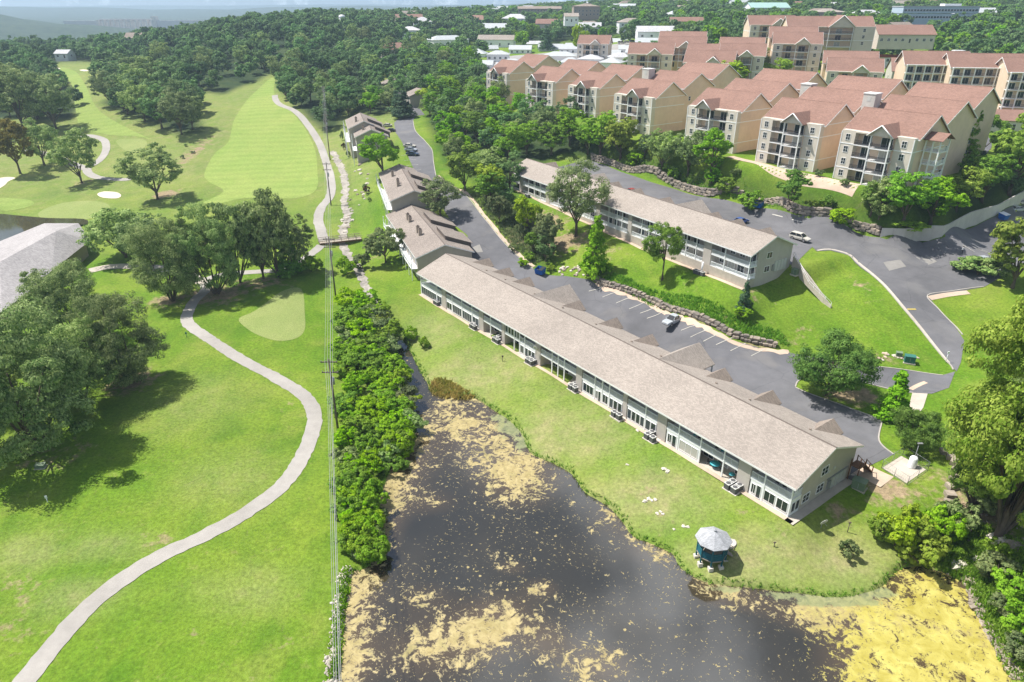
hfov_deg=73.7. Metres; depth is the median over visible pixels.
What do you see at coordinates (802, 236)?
parked suv
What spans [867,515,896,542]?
shrub
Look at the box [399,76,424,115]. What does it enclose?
street
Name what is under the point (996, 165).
tree
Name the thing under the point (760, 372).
road
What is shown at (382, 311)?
shrub
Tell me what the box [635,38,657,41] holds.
house
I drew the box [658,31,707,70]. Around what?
apartment block
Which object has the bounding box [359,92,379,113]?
tree
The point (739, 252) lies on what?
condominium
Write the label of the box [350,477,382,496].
shrub
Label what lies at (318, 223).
cart path
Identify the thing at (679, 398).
condominium
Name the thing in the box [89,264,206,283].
cart path
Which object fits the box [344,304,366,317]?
shrub
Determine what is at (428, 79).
tree
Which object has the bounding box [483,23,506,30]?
house
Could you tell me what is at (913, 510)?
shrub
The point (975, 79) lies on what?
glass door
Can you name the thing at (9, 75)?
tree
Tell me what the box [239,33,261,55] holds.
tree
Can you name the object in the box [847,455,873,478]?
stair
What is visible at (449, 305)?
sunroom window
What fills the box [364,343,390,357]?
shrub
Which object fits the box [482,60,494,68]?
house
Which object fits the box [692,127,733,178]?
tree
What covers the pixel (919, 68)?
glass door
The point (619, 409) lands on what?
sunroom window
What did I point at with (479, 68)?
tree
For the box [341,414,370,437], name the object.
shrub
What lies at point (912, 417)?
tree
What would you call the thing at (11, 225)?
clubhouse pond
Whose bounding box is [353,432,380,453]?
shrub
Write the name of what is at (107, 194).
sand bunker
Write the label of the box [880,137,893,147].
glass door
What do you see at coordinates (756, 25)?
apartment block
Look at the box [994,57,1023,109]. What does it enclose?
apartment block
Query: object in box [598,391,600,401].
sunroom window
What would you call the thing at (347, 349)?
shrub
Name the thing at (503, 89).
tree
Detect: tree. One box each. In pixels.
[0,62,43,130]
[0,79,11,105]
[0,118,33,173]
[0,297,97,468]
[0,346,22,401]
[6,64,57,119]
[6,258,103,342]
[7,48,25,62]
[12,70,74,129]
[13,52,37,69]
[18,117,59,165]
[23,311,123,406]
[25,63,37,71]
[34,58,58,76]
[43,127,98,182]
[47,70,67,90]
[61,290,170,388]
[74,207,140,257]
[85,69,117,105]
[100,63,127,84]
[103,73,138,113]
[108,52,138,71]
[108,100,124,110]
[111,142,183,199]
[112,212,167,265]
[113,62,154,90]
[115,79,156,121]
[121,217,207,301]
[128,55,167,80]
[135,83,174,128]
[139,69,170,96]
[148,40,167,59]
[149,42,170,59]
[152,61,188,89]
[157,87,198,134]
[158,78,197,102]
[164,202,240,293]
[167,54,189,66]
[168,57,195,76]
[172,44,193,58]
[175,46,192,59]
[175,95,203,129]
[179,82,205,102]
[185,61,207,85]
[188,51,197,63]
[193,46,214,60]
[193,52,211,78]
[201,202,260,282]
[202,31,219,47]
[227,188,290,278]
[232,45,249,63]
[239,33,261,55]
[244,187,294,276]
[248,42,267,67]
[252,31,268,47]
[253,50,271,71]
[265,55,289,75]
[270,242,305,277]
[274,64,294,92]
[275,77,292,98]
[281,47,304,63]
[281,57,303,73]
[281,70,297,80]
[282,74,295,88]
[282,213,313,261]
[283,23,301,36]
[288,44,308,63]
[289,82,309,105]
[291,61,309,77]
[292,32,309,44]
[293,36,311,48]
[293,69,320,101]
[307,50,330,70]
[308,34,323,49]
[310,100,337,127]
[311,67,328,80]
[313,69,329,88]
[313,76,339,99]
[317,45,337,58]
[319,91,338,116]
[323,49,339,60]
[324,57,338,73]
[325,81,351,111]
[326,68,345,93]
[327,60,351,76]
[328,26,345,37]
[335,75,358,88]
[336,50,361,77]
[337,40,355,54]
[337,50,352,65]
[337,93,357,115]
[345,23,358,39]
[347,92,362,110]
[350,43,371,55]
[352,78,369,105]
[355,46,368,56]
[356,26,371,38]
[357,132,399,170]
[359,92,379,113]
[360,52,373,66]
[360,54,380,65]
[362,85,383,108]
[362,226,405,262]
[365,77,380,85]
[367,79,381,95]
[368,81,390,104]
[378,89,393,106]
[379,35,398,55]
[380,83,395,94]
[383,27,398,38]
[384,90,405,111]
[387,74,402,87]
[391,90,417,117]
[393,73,414,91]
[396,73,411,80]
[401,40,417,50]
[404,74,428,91]
[405,72,426,87]
[408,59,426,70]
[410,32,427,44]
[410,62,430,75]
[414,84,441,96]
[418,94,437,115]
[418,175,462,215]
[419,74,436,88]
[421,91,441,114]
[425,61,440,70]
[426,65,443,73]
[426,78,450,98]
[428,95,451,120]
[430,118,454,134]
[431,72,440,82]
[431,96,453,117]
[433,110,463,136]
[434,129,451,153]
[436,47,454,60]
[437,46,453,59]
[437,65,453,76]
[438,60,455,72]
[439,75,459,90]
[439,76,459,96]
[439,87,458,105]
[442,88,462,107]
[443,133,466,156]
[445,151,483,190]
[446,131,472,149]
[449,104,467,131]
[454,75,462,86]
[454,112,476,134]
[455,53,467,67]
[455,90,484,105]
[455,95,474,111]
[456,85,467,102]
[459,63,479,83]
[460,46,474,66]
[460,143,488,166]
[461,98,485,115]
[462,111,488,145]
[463,77,475,88]
[463,80,481,97]
[465,82,486,102]
[466,76,481,85]
[467,65,487,83]
[467,146,506,168]
[468,62,487,73]
[473,172,506,195]
[474,163,505,196]
[477,73,486,95]
[477,112,504,125]
[477,127,502,155]
[479,117,504,145]
[481,86,505,104]
[484,103,508,119]
[485,96,510,111]
[486,195,510,222]
[489,76,511,97]
[492,104,515,120]
[493,121,526,159]
[493,150,525,188]
[496,112,522,131]
[497,182,513,200]
[502,118,522,137]
[502,201,514,219]
[510,107,528,123]
[511,92,533,112]
[511,120,539,154]
[513,195,542,233]
[515,223,531,234]
[517,98,537,120]
[524,231,538,249]
[526,108,547,134]
[532,106,559,136]
[533,213,564,244]
[534,100,556,114]
[535,233,556,261]
[536,122,569,154]
[537,28,555,49]
[545,156,613,236]
[555,95,579,131]
[557,107,588,145]
[571,23,589,46]
[574,123,597,154]
[577,215,613,279]
[580,110,621,154]
[604,117,639,160]
[637,133,653,156]
[641,221,686,280]
[645,128,678,169]
[671,130,710,176]
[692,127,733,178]
[704,166,722,185]
[722,60,750,77]
[735,281,753,311]
[763,57,794,69]
[764,48,770,62]
[776,169,812,210]
[786,326,883,396]
[818,194,837,208]
[860,181,888,216]
[861,176,906,219]
[870,369,912,426]
[881,169,943,224]
[887,405,948,450]
[915,175,971,224]
[931,189,949,210]
[940,294,1023,536]
[941,389,1023,512]
[944,165,994,211]
[957,152,1021,203]
[961,110,985,166]
[965,173,1001,198]
[984,161,1010,186]
[984,346,1023,381]
[986,114,1014,146]
[989,217,1023,288]
[991,113,1023,196]
[1001,171,1023,194]
[1004,377,1023,493]
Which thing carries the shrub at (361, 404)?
on the ground at (190, 435)
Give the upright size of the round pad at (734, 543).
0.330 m
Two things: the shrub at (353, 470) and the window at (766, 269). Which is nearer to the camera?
the shrub at (353, 470)
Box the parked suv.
[789,231,810,241]
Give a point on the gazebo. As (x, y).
(713, 544)
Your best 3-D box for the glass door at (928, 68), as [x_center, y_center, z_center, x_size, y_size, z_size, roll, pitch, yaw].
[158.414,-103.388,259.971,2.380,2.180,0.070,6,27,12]
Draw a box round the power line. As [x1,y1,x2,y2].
[321,86,341,681]
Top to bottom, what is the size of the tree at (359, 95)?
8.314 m
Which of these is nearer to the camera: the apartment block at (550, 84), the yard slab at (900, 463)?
the yard slab at (900, 463)
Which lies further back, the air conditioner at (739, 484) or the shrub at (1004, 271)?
the shrub at (1004, 271)
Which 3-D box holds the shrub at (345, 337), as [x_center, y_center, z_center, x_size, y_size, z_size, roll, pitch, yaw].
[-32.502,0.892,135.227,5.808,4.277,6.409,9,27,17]
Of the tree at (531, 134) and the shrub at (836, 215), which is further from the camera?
the tree at (531, 134)
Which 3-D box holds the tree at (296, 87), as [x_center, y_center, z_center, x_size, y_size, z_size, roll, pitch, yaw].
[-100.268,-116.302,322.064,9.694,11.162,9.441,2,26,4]
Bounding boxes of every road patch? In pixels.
[883,260,905,270]
[916,255,936,264]
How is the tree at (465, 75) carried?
on the ground at (190, 435)
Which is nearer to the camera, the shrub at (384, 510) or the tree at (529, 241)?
the shrub at (384, 510)
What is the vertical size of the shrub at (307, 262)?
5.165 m
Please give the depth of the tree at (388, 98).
308.46 m
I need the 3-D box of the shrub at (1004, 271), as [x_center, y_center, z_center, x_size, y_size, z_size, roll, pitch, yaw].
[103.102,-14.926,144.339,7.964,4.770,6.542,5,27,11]
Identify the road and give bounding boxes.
[394,116,954,479]
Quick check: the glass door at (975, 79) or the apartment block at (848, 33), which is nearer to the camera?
the glass door at (975, 79)
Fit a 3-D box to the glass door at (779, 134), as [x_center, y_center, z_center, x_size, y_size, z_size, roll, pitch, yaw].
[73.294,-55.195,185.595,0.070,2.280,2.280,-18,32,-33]
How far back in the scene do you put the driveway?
114.09 m
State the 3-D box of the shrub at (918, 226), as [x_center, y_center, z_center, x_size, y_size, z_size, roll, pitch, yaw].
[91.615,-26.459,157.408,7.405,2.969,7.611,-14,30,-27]
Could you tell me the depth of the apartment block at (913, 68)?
261.03 m
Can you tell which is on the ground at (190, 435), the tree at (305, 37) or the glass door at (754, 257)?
the tree at (305, 37)
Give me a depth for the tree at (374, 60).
387.66 m
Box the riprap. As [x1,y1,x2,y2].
[322,565,352,681]
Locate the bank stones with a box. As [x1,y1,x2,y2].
[938,513,1023,679]
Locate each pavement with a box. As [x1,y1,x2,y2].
[419,294,791,523]
[439,175,534,266]
[488,43,628,70]
[513,188,742,289]
[785,473,854,524]
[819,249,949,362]
[854,464,892,486]
[928,290,969,299]
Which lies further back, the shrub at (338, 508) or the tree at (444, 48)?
the tree at (444, 48)
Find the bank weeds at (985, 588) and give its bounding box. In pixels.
[926,509,1023,680]
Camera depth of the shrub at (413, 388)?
118.55 m
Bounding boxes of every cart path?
[12,282,322,681]
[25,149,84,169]
[83,134,130,180]
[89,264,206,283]
[207,245,323,279]
[272,95,335,240]
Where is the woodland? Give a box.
[0,0,1023,179]
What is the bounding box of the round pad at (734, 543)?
[729,539,736,548]
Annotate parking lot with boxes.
[559,159,1023,370]
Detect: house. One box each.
[53,50,76,61]
[124,33,147,45]
[343,113,382,157]
[351,124,390,165]
[376,164,438,214]
[381,42,407,60]
[381,79,404,91]
[383,204,474,280]
[394,14,422,18]
[402,26,419,38]
[406,88,424,107]
[413,17,431,25]
[427,35,468,44]
[461,15,483,23]
[477,35,515,46]
[477,49,487,56]
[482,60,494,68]
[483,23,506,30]
[487,45,498,50]
[487,50,509,61]
[502,14,525,21]
[508,45,531,53]
[517,6,561,14]
[525,41,540,44]
[535,19,563,28]
[538,44,558,50]
[544,51,576,60]
[559,44,576,52]
[561,57,577,63]
[563,13,578,25]
[572,3,599,19]
[577,54,604,61]
[578,22,601,36]
[600,58,624,67]
[608,53,627,61]
[611,50,620,54]
[612,38,621,41]
[613,4,635,8]
[616,18,636,33]
[618,45,628,51]
[635,26,673,37]
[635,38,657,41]
[668,17,703,25]
[726,0,747,3]
[743,2,790,12]
[809,8,831,10]
[815,9,844,15]
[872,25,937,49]
[879,54,898,67]
[885,22,912,24]
[885,57,896,78]
[891,0,913,4]
[951,8,996,13]
[990,109,1023,133]
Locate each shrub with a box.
[299,255,323,270]
[325,390,359,414]
[326,336,356,357]
[326,469,365,491]
[328,445,359,465]
[328,488,365,514]
[329,308,360,331]
[331,343,357,357]
[331,355,356,377]
[331,460,354,481]
[332,424,357,446]
[333,287,363,307]
[333,309,368,330]
[333,325,365,337]
[333,349,366,371]
[333,529,359,550]
[334,256,356,274]
[334,484,368,503]
[336,334,357,348]
[337,513,358,532]
[338,404,362,419]
[338,465,368,488]
[338,499,377,518]
[339,309,370,319]
[339,461,364,475]
[340,395,377,414]
[340,519,371,546]
[341,370,369,394]
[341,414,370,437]
[342,332,364,343]
[342,452,359,464]
[342,524,361,539]
[342,524,376,552]
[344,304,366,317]
[345,463,368,476]
[346,317,376,338]
[349,457,377,477]
[349,508,378,524]
[350,289,377,307]
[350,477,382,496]
[350,489,382,510]
[350,542,375,558]
[351,343,378,360]
[353,253,370,269]
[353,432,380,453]
[353,501,385,525]
[354,349,389,367]
[354,534,389,563]
[355,331,390,349]
[356,515,372,527]
[357,295,380,303]
[357,304,389,319]
[358,412,378,426]
[358,423,381,444]
[358,481,366,489]
[358,537,390,561]
[359,449,381,467]
[359,469,379,480]
[359,484,389,506]
[360,366,380,382]
[360,513,382,536]
[360,534,388,561]
[362,317,392,330]
[362,441,383,456]
[362,445,385,460]
[363,185,369,193]
[363,330,391,344]
[363,363,387,382]
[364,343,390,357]
[364,395,390,422]
[364,439,399,462]
[364,453,384,472]
[365,348,391,366]
[366,300,391,316]
[366,355,395,373]
[367,383,397,397]
[368,304,379,316]
[369,309,390,320]
[370,371,393,383]
[371,390,398,410]
[372,373,404,391]
[372,406,396,421]
[372,506,387,520]
[375,413,410,434]
[375,524,385,535]
[377,319,403,337]
[377,334,400,350]
[381,353,413,374]
[381,390,413,412]
[381,430,404,451]
[381,453,409,474]
[382,330,402,341]
[387,368,412,387]
[387,409,414,427]
[389,420,415,430]
[389,427,414,452]
[391,426,414,449]
[391,439,414,458]
[393,375,409,386]
[394,384,411,395]
[395,384,418,406]
[397,410,428,427]
[399,394,422,409]
[403,325,417,339]
[406,431,417,445]
[418,336,430,347]
[508,244,516,250]
[517,257,528,265]
[524,252,535,259]
[546,263,555,270]
[626,150,644,165]
[714,177,736,192]
[729,168,741,175]
[733,303,753,317]
[737,189,764,210]
[804,198,824,210]
[815,169,825,175]
[829,207,856,223]
[838,539,863,559]
[839,179,850,185]
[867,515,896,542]
[876,511,920,546]
[891,218,931,231]
[894,519,952,568]
[899,503,944,541]
[921,504,968,542]
[934,498,983,531]
[949,257,978,270]
[959,255,999,275]
[964,481,1019,515]
[974,550,1021,579]
[979,257,1013,276]
[979,536,1012,564]
[987,590,1022,617]
[991,565,1023,600]
[1000,595,1023,634]
[1003,630,1023,660]
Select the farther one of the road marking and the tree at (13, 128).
the tree at (13, 128)
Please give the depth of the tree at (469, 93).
280.25 m
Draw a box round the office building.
[891,4,980,24]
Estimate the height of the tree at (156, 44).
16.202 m
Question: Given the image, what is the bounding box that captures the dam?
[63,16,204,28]
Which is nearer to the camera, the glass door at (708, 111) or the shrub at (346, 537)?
the shrub at (346, 537)
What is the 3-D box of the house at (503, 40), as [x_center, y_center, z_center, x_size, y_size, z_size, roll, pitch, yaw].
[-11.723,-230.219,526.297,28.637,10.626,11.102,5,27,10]
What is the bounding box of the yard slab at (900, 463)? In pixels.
[884,456,925,482]
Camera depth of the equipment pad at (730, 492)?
93.88 m
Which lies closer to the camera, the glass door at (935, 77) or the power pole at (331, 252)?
the power pole at (331, 252)
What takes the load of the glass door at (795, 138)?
in the apartment block at (803, 131)
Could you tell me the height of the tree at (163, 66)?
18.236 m
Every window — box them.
[421,285,436,299]
[437,295,441,304]
[447,301,451,310]
[453,304,461,316]
[462,310,471,322]
[472,316,478,326]
[520,344,523,353]
[583,382,593,395]
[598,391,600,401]
[602,394,607,404]
[609,398,613,408]
[613,400,617,409]
[617,402,621,412]
[627,408,631,419]
[631,411,635,421]
[635,413,639,424]
[640,416,644,426]
[645,419,650,429]
[650,422,655,430]
[667,433,671,442]
[671,435,676,447]
[679,439,697,458]
[750,483,755,493]
[755,485,761,498]
[763,265,769,272]
[763,490,775,505]
[766,251,772,258]
[775,497,788,512]
[790,501,795,512]
[794,499,799,510]
[801,491,810,504]
[810,127,814,133]
[815,481,824,494]
[821,464,829,476]
[838,169,842,175]
[840,157,845,163]
[842,145,848,151]
[845,133,850,139]
[897,154,904,160]
[901,141,907,148]
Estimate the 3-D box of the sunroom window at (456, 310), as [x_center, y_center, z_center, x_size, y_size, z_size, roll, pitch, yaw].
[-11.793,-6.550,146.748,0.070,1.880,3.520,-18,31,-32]
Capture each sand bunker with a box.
[0,177,14,187]
[97,191,120,197]
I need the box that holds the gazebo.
[693,526,737,572]
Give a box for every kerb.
[413,122,435,174]
[439,179,533,268]
[795,379,912,392]
[795,387,893,453]
[818,249,953,369]
[879,366,942,375]
[927,286,983,333]
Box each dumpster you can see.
[534,265,545,274]
[753,200,763,207]
[998,211,1010,219]
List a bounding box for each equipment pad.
[609,415,626,421]
[642,437,660,443]
[722,486,739,495]
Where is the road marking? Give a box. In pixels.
[909,381,926,389]
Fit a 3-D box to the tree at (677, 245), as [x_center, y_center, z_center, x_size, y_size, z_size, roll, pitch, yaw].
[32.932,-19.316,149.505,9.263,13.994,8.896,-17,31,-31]
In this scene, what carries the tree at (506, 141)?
on the ground at (190, 435)
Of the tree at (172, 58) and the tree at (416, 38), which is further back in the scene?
the tree at (416, 38)
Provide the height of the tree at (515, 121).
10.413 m
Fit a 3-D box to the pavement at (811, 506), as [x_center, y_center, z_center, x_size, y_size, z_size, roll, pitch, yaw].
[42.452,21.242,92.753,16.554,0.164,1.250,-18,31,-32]
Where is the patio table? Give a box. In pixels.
[710,460,720,468]
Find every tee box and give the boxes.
[0,198,33,210]
[116,138,146,152]
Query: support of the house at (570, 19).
on the ground at (190, 435)
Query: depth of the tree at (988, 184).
172.33 m
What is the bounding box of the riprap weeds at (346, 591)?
[325,561,351,679]
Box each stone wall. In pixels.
[590,153,881,235]
[594,276,777,347]
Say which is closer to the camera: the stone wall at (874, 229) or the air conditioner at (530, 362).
the air conditioner at (530, 362)
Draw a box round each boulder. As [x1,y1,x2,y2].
[951,560,967,570]
[968,599,979,609]
[986,532,1006,544]
[1005,539,1023,549]
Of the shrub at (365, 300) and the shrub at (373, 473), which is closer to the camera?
the shrub at (373, 473)
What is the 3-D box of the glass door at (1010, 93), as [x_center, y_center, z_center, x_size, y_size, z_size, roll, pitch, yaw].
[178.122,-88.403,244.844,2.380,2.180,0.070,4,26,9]
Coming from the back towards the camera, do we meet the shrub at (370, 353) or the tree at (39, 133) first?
the tree at (39, 133)
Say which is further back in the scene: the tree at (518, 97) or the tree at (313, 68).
the tree at (313, 68)
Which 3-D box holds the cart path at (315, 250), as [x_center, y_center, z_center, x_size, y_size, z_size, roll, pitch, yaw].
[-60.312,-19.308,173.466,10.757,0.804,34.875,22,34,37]
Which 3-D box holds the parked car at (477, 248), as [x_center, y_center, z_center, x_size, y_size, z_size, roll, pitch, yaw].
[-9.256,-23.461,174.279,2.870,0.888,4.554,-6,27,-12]
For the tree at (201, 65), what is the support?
on the ground at (190, 435)
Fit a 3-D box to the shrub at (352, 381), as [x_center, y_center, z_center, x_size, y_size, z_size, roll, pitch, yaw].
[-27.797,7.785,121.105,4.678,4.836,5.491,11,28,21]
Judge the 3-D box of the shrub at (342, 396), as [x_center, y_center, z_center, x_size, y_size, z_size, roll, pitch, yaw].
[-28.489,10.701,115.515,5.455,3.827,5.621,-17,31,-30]
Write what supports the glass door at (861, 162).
in the apartment block at (926, 127)
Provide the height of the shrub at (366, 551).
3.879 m
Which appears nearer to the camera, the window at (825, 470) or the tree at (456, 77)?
the window at (825, 470)
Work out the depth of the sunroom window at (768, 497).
90.89 m
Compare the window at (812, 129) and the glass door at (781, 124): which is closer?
the window at (812, 129)
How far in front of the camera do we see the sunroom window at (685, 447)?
100.83 m
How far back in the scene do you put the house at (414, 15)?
640.75 m
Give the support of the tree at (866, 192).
on the ground at (190, 435)
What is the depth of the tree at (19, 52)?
416.48 m
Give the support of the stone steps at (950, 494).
on the ground at (190, 435)
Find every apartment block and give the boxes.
[486,53,561,106]
[525,59,605,113]
[568,63,644,117]
[577,35,612,58]
[613,61,741,134]
[627,42,674,73]
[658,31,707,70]
[683,43,736,67]
[684,68,827,153]
[719,37,767,78]
[743,15,794,42]
[755,75,908,171]
[763,26,823,71]
[781,15,875,52]
[820,50,884,84]
[832,81,1001,193]
[893,50,969,89]
[941,53,1023,86]
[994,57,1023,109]
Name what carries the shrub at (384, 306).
on the ground at (190, 435)
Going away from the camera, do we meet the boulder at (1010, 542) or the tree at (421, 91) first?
the boulder at (1010, 542)
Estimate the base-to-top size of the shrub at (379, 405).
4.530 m
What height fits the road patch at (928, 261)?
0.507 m
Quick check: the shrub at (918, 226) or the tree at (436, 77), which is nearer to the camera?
the shrub at (918, 226)
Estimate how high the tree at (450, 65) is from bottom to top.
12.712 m
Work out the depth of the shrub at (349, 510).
91.37 m
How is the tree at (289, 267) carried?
on the ground at (190, 435)
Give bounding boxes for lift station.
[907,443,922,468]
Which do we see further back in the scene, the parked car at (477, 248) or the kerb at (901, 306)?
the parked car at (477, 248)
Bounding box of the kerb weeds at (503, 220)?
[469,192,542,263]
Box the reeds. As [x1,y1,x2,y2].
[428,375,474,399]
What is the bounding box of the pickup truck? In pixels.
[662,313,680,326]
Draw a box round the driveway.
[909,393,926,410]
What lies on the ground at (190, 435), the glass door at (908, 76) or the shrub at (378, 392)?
the shrub at (378, 392)
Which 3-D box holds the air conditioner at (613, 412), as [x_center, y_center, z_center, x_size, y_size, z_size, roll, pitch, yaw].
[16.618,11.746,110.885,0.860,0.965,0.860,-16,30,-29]
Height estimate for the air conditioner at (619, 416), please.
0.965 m
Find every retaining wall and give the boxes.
[791,256,831,307]
[880,191,1023,240]
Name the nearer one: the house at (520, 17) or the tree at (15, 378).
the tree at (15, 378)
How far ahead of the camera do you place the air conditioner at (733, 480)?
94.69 m
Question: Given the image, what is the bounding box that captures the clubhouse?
[0,223,88,324]
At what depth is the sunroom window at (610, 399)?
112.63 m
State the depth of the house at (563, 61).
382.49 m
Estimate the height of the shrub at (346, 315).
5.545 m
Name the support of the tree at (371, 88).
on the ground at (190, 435)
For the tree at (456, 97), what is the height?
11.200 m
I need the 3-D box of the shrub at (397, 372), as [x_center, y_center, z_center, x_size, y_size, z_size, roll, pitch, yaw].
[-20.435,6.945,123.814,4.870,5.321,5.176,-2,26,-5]
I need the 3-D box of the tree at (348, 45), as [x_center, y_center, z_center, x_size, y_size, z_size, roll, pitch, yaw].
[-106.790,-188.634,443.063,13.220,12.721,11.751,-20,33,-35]
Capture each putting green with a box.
[38,201,109,218]
[239,287,304,340]
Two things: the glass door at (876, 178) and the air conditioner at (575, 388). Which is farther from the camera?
the glass door at (876, 178)
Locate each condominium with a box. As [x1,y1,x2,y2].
[416,253,863,517]
[509,158,797,288]
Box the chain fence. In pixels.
[881,447,930,484]
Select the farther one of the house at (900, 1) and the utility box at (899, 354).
the house at (900, 1)
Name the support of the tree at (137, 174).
on the ground at (190, 435)
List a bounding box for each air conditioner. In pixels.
[495,338,500,343]
[528,359,534,365]
[568,383,574,389]
[572,385,578,392]
[611,409,617,416]
[615,412,622,420]
[643,431,651,439]
[648,429,655,434]
[649,434,656,442]
[723,480,732,489]
[729,478,736,484]
[730,484,739,494]
[735,482,743,491]
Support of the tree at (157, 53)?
on the ground at (190, 435)
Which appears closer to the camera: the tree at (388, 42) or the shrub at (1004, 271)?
the shrub at (1004, 271)
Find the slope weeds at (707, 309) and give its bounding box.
[592,160,856,344]
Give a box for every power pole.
[320,359,338,428]
[323,237,335,294]
[324,163,331,204]
[325,116,330,159]
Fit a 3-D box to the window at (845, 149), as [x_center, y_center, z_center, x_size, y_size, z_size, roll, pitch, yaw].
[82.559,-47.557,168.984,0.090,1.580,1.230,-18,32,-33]
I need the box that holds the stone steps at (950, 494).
[939,446,958,501]
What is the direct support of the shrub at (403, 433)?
on the ground at (190, 435)
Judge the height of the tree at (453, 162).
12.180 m
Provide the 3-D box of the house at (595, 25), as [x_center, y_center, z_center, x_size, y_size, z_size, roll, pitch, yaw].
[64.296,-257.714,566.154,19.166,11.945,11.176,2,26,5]
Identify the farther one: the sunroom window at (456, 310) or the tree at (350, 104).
the tree at (350, 104)
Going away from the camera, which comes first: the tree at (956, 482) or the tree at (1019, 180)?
the tree at (956, 482)
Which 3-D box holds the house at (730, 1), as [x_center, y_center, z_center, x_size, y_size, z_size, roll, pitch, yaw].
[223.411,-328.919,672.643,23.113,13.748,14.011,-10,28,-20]
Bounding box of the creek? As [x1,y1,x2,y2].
[330,151,388,320]
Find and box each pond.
[0,214,87,240]
[338,337,1009,681]
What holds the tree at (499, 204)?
on the ground at (190, 435)
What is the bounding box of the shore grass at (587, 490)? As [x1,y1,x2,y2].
[331,331,1022,681]
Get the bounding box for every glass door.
[703,451,713,459]
[705,121,712,127]
[706,110,714,118]
[719,122,725,129]
[720,112,726,119]
[727,261,734,268]
[737,264,744,272]
[742,58,749,63]
[746,267,754,276]
[748,254,756,264]
[774,155,781,163]
[775,144,783,152]
[777,133,785,141]
[779,122,787,131]
[788,159,798,165]
[790,147,800,155]
[792,136,802,144]
[794,124,804,132]
[796,60,802,65]
[798,46,804,50]
[833,42,839,46]
[854,171,864,180]
[857,159,867,168]
[859,147,869,156]
[862,135,872,144]
[872,175,884,182]
[874,163,887,171]
[877,151,890,160]
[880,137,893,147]
[905,74,911,79]
[907,66,913,71]
[914,74,920,80]
[916,66,922,71]
[925,66,931,72]
[932,75,938,80]
[951,77,958,83]
[953,69,960,74]
[961,78,968,83]
[964,69,971,75]
[972,78,979,83]
[975,69,982,75]
[983,78,990,83]
[986,69,992,74]
[1003,100,1010,105]
[1005,91,1012,97]
[1008,83,1015,88]
[1011,74,1018,80]
[1014,100,1021,105]
[1017,91,1023,97]
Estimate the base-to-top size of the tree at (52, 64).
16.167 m
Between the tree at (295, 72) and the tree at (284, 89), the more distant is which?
the tree at (295, 72)
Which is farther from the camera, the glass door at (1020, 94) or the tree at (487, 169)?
the glass door at (1020, 94)
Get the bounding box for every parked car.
[403,143,415,146]
[404,147,417,150]
[405,151,418,155]
[471,244,482,252]
[734,217,749,222]
[1013,205,1023,211]
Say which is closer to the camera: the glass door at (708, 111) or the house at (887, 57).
the glass door at (708, 111)
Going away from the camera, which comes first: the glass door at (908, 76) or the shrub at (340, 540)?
the shrub at (340, 540)
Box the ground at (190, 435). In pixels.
[0,3,1023,681]
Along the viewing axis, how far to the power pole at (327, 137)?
257.50 m
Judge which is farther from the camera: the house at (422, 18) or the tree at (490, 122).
the house at (422, 18)
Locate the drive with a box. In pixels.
[984,137,991,152]
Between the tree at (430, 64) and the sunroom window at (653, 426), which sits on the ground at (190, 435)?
the tree at (430, 64)
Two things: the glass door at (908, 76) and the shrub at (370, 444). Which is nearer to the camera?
the shrub at (370, 444)
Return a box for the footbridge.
[318,233,362,244]
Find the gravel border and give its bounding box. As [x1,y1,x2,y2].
[595,283,788,353]
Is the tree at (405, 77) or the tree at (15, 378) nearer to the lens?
the tree at (15, 378)
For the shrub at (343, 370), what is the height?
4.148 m
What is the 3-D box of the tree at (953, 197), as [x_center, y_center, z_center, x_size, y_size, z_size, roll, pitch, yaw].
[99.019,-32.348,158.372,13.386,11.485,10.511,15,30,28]
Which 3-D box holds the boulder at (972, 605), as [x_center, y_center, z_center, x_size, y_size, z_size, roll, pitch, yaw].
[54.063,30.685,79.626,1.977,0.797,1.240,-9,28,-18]
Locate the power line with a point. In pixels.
(332, 451)
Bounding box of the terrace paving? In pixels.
[728,156,860,196]
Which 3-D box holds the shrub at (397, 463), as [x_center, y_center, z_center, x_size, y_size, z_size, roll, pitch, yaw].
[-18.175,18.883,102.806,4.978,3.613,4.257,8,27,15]
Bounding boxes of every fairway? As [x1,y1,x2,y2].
[60,67,151,139]
[194,77,317,207]
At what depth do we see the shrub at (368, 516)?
89.29 m
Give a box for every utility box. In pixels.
[34,462,47,469]
[790,267,798,276]
[851,475,868,493]
[896,351,902,357]
[903,353,916,365]
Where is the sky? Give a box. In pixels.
[0,0,587,5]
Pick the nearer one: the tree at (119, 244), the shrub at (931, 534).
the shrub at (931, 534)
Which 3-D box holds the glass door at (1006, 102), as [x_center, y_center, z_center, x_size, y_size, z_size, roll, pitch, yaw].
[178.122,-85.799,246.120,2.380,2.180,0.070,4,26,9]
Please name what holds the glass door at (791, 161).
in the apartment block at (803, 131)
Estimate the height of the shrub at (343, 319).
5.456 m
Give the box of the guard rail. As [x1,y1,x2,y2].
[793,252,831,303]
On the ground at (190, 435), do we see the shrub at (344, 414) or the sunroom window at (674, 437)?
the shrub at (344, 414)
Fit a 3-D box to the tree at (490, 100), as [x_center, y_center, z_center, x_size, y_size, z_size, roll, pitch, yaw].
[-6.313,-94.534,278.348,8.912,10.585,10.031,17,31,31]
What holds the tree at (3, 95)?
on the ground at (190, 435)
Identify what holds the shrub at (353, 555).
on the ground at (190, 435)
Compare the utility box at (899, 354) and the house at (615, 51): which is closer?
the utility box at (899, 354)
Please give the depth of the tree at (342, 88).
309.08 m
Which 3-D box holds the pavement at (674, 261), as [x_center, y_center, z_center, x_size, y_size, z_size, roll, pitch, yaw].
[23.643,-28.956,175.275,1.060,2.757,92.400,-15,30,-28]
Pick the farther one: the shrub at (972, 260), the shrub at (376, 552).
the shrub at (972, 260)

